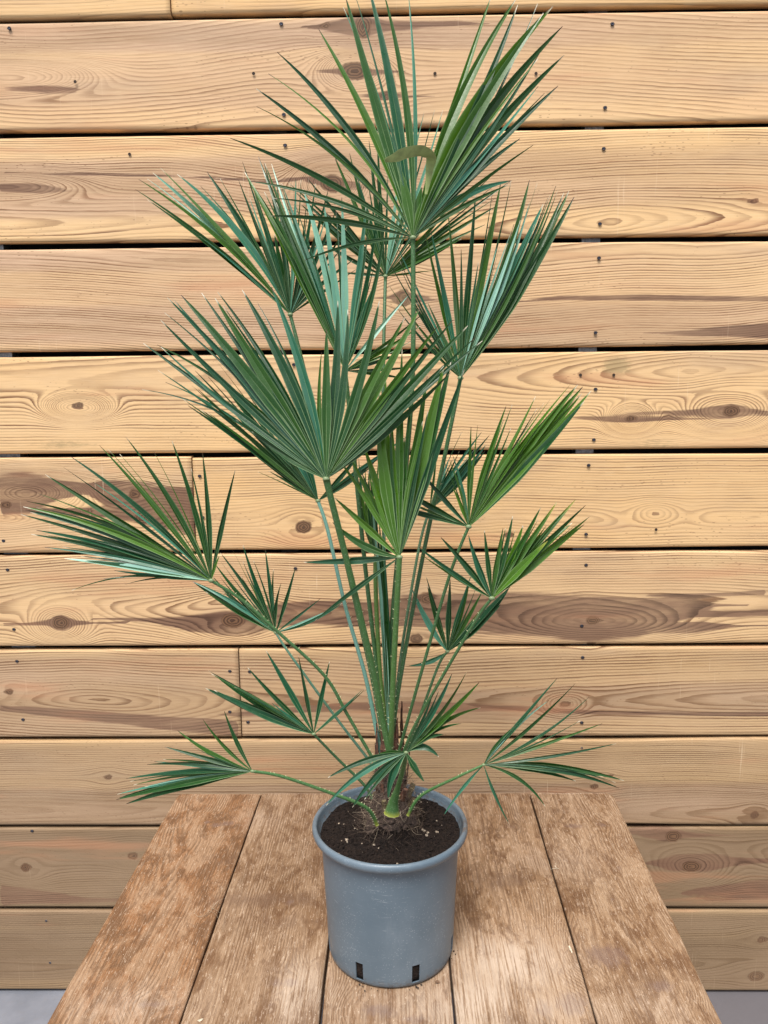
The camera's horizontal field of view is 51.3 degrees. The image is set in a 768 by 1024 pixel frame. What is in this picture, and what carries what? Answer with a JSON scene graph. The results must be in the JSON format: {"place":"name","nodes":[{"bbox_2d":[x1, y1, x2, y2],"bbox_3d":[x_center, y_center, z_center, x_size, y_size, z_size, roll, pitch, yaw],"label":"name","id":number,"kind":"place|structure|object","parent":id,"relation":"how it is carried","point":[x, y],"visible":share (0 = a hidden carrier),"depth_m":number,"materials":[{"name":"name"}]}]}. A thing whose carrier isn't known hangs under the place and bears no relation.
{"place":"outdoors","nodes":[
{"label":"outdoors","id":0,"kind":"place"},
{"bbox_2d":[0,0,767,989],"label":"plank wall","id":1,"kind":"structure","parent":0,"point":[634,608],"depth_m":1.88,"materials":[{"name":"brown wood"}]},
{"bbox_2d":[0,989,767,1023],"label":"floor","id":2,"kind":"structure","parent":0,"point":[28,1006],"depth_m":2.06,"materials":[{"name":"concrete"}]},
{"bbox_2d":[47,793,721,1023],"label":"work table","id":3,"kind":"object","parent":2,"relation":"on","point":[526,915],"visible":0.77,"depth_m":1.34,"materials":[{"name":"brown wood"}]},
{"bbox_2d":[312,784,467,987],"bbox_3d":[0.010,0.603,1.300,0.249,0.218,0.250,0,9,1],"label":"flower pot","id":4,"kind":"object","parent":3,"relation":"on","point":[390,925],"visible":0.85,"depth_m":1.21,"materials":[{"name":"plastic"}]},
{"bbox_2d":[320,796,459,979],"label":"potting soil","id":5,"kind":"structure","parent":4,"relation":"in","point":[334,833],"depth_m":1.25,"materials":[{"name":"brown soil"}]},
{"bbox_2d":[21,0,623,849],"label":"fan palm","id":6,"kind":"object","parent":5,"relation":"in","point":[307,440],"visible":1,"depth_m":1.12,"materials":[{"name":"green plant"}]},
{"bbox_2d":[338,801,438,863],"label":"bark litter","id":7,"kind":"object","parent":5,"relation":"on","point":[423,830],"visible":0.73,"depth_m":1.26,"materials":[{"name":"brown wood"}]}
]}

